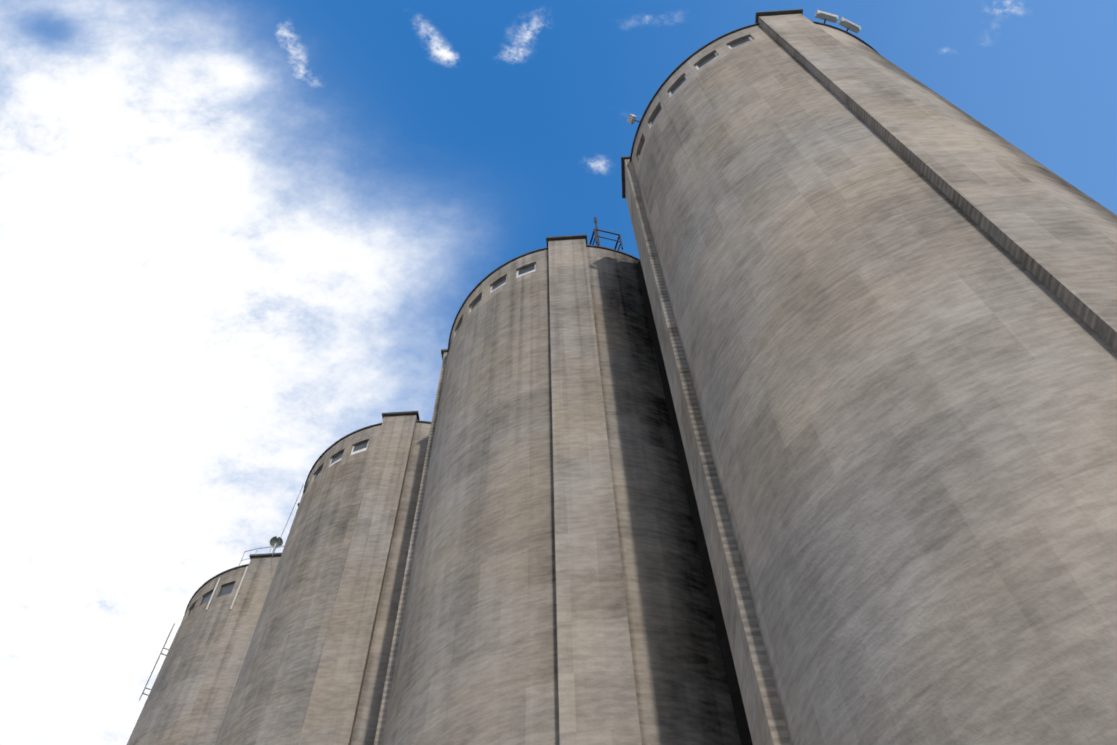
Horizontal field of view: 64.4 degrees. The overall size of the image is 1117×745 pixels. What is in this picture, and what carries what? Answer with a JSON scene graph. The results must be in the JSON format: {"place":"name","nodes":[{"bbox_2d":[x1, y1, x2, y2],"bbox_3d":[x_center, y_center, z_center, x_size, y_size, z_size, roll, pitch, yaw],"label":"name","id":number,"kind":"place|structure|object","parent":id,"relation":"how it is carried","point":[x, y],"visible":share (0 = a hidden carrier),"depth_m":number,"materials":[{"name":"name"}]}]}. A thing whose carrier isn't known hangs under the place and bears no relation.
{"place":"outdoors","nodes":[
{"label":"outdoors","id":0,"kind":"place"},
{"bbox_2d":[0,0,1116,744],"label":"sky","id":1,"kind":"structure","parent":0,"point":[238,237],"materials":[{"name":"blue"}]},
{"label":"ground","id":2,"kind":"structure","parent":0,"visible":0},
{"bbox_2d":[127,553,281,744],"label":"silo","id":3,"kind":"object","parent":2,"relation":"on","point":[189,696],"visible":0.29,"depth_m":30.85,"materials":[{"name":"concrete"}]},
{"bbox_2d":[139,566,247,700],"bbox_3d":[-12.928,9.347,32.838,4.869,4.500,0.796,-25,-61,14],"label":"ladder","id":4,"kind":"object","parent":3,"relation":"attached to","point":[174,624],"visible":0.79,"depth_m":33.25,"materials":[{"name":"grey metal"}]},
{"bbox_2d":[239,484,303,565],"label":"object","id":5,"kind":"object","parent":3,"relation":"on","point":[276,542],"visible":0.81,"depth_m":35.76,"materials":[{"name":"metal"}]},
{"bbox_2d":[215,411,430,744],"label":"silo","id":6,"kind":"object","parent":2,"relation":"on","point":[313,671],"visible":0.5,"depth_m":24.34,"materials":[{"name":"concrete"}]},
{"bbox_2d":[374,234,740,744],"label":"silo","id":7,"kind":"object","parent":2,"relation":"on","point":[554,591],"visible":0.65,"depth_m":17.02,"materials":[{"name":"concrete"}]},
{"bbox_2d":[589,217,622,249],"bbox_3d":[1.476,-4.537,29.365,0.900,3.312,0.780,12,-59,-8],"label":"metal railing","id":8,"kind":"object","parent":7,"relation":"on","point":[596,234],"visible":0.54,"depth_m":28.69,"materials":[{"name":"metal"}]},
{"bbox_2d":[636,261,752,744],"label":"connecting walls","id":9,"kind":"structure","parent":2,"relation":"on","point":[736,697],"depth_m":16.75,"materials":[{"name":"concrete"}]},
{"bbox_2d":[621,9,1116,744],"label":"silo","id":10,"kind":"object","parent":2,"relation":"on","point":[881,295],"visible":1,"depth_m":10.90,"materials":[{"name":"concrete"}]},
{"bbox_2d":[627,10,860,123],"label":"floodlights","id":11,"kind":"object","parent":10,"relation":"on","point":[843,22],"visible":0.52,"depth_m":24.65,"materials":[{"name":"metal"}]}
]}

